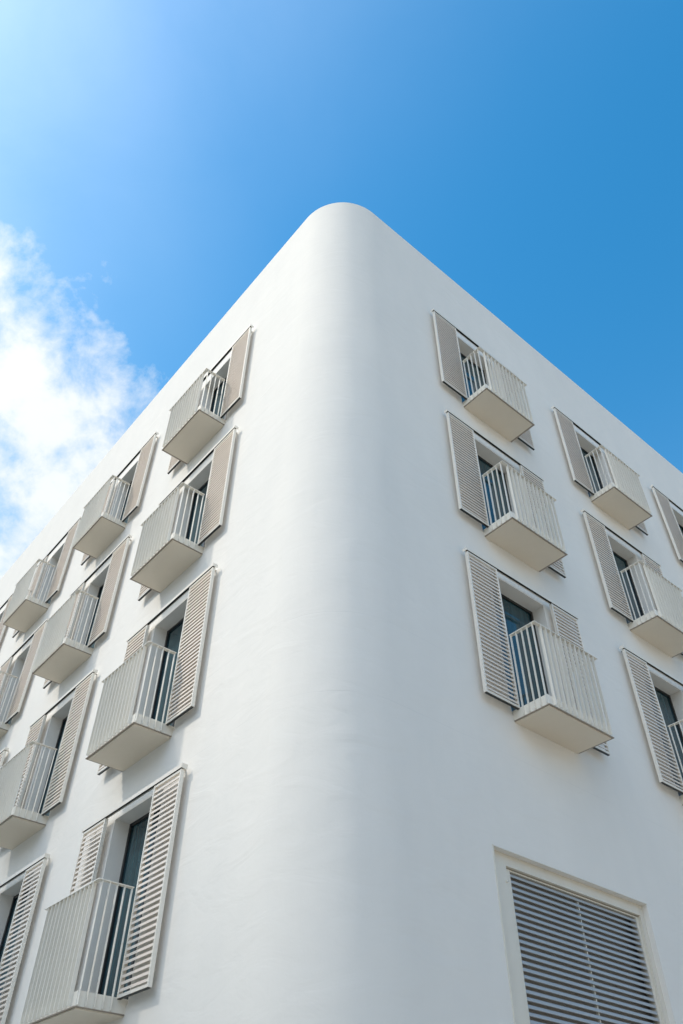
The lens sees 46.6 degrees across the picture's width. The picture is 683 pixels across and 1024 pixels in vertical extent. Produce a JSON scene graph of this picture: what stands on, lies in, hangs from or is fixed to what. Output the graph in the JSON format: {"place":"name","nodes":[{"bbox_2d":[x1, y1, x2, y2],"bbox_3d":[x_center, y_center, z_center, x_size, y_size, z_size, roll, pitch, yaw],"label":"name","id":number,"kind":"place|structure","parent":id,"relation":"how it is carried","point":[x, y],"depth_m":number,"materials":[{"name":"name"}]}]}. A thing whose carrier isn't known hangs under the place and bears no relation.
{"place":"outdoors","nodes":[
{"label":"outdoors","id":0,"kind":"place"},
{"bbox_2d":[0,202,682,1023],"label":"apartment building","id":1,"kind":"structure","parent":0,"point":[342,630],"depth_m":9.96,"materials":[{"name":"white painted render"},{"name":"tinted glass"},{"name":"cream painted steel"}]},
{"bbox_2d":[0,887,29,995],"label":"window","id":2,"kind":"structure","parent":1,"relation":"in","point":[3,942],"depth_m":11.49,"materials":[{"name":"black glass"}]},
{"bbox_2d":[37,716,70,815],"bbox_3d":[-4.528,4.163,12.925,0.050,2.200,1.159,31,-52,-27],"label":"window","id":3,"kind":"structure","parent":1,"relation":"in","point":[64,721],"depth_m":13.29,"materials":[{"name":"black glass"}]},
{"bbox_2d":[84,584,103,648],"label":"window","id":4,"kind":"structure","parent":1,"relation":"in","point":[101,588],"depth_m":15.51,"materials":[{"name":"black glass"}]},
{"bbox_2d":[119,480,132,522],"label":"window","id":5,"kind":"structure","parent":1,"relation":"in","point":[126,520],"depth_m":17.66,"materials":[{"name":"black glass"}]},
{"bbox_2d":[98,805,160,999],"bbox_3d":[-2.283,4.434,8.936,0.050,2.200,1.159,31,-52,-27],"label":"window","id":6,"kind":"structure","parent":1,"relation":"in","point":[132,857],"depth_m":9.17,"materials":[{"name":"black"}]},
{"bbox_2d":[151,615,192,726],"bbox_3d":[-2.265,2.311,10.992,0.050,2.200,1.159,31,-52,-27],"label":"window","id":7,"kind":"structure","parent":1,"relation":"in","point":[173,636],"depth_m":11.37,"materials":[{"name":"black"}]},
{"bbox_2d":[186,480,208,546],"bbox_3d":[-2.246,0.177,13.059,0.050,2.200,1.159,31,-52,-27],"label":"window","id":8,"kind":"structure","parent":1,"relation":"in","point":[203,488],"depth_m":13.57,"materials":[{"name":"black"}]},
{"bbox_2d":[210,377,226,419],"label":"window","id":9,"kind":"structure","parent":1,"relation":"in","point":[220,386],"depth_m":15.79,"materials":[{"name":"black glass"}]},
{"bbox_2d":[460,352,486,402],"bbox_3d":[2.377,-2.274,14.799,1.159,2.200,0.050,31,-52,-27],"label":"window","id":10,"kind":"structure","parent":1,"relation":"in","point":[463,357],"depth_m":15.33,"materials":[{"name":"black"}]},
{"bbox_2d":[477,455,511,529],"bbox_3d":[2.359,-0.119,12.712,1.159,2.200,0.050,31,-52,-27],"label":"window","id":11,"kind":"structure","parent":1,"relation":"in","point":[484,466],"depth_m":13.15,"materials":[{"name":"black"}]},
{"bbox_2d":[493,589,548,710],"bbox_3d":[2.340,2.015,10.645,1.159,2.200,0.050,31,-52,-27],"label":"window","id":12,"kind":"structure","parent":1,"relation":"in","point":[517,616],"depth_m":10.96,"materials":[{"name":"black"}]},
{"bbox_2d":[580,447,602,496],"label":"window","id":13,"kind":"structure","parent":1,"relation":"in","point":[584,452],"depth_m":16.94,"materials":[{"name":"black"}]},
{"bbox_2d":[612,551,643,623],"bbox_3d":[5.057,1.482,14.341,1.159,2.200,0.050,31,-52,-27],"label":"window","id":14,"kind":"structure","parent":1,"relation":"in","point":[621,563],"depth_m":14.77,"materials":[{"name":"black"}]},
{"bbox_2d":[645,681,682,795],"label":"window","id":15,"kind":"structure","parent":1,"relation":"in","point":[665,702],"depth_m":12.76,"materials":[{"name":"black"}]},
{"bbox_2d":[0,0,682,578],"label":"sky","id":16,"kind":"structure","parent":0,"point":[157,156],"materials":[{"name":"blue"}]}
]}

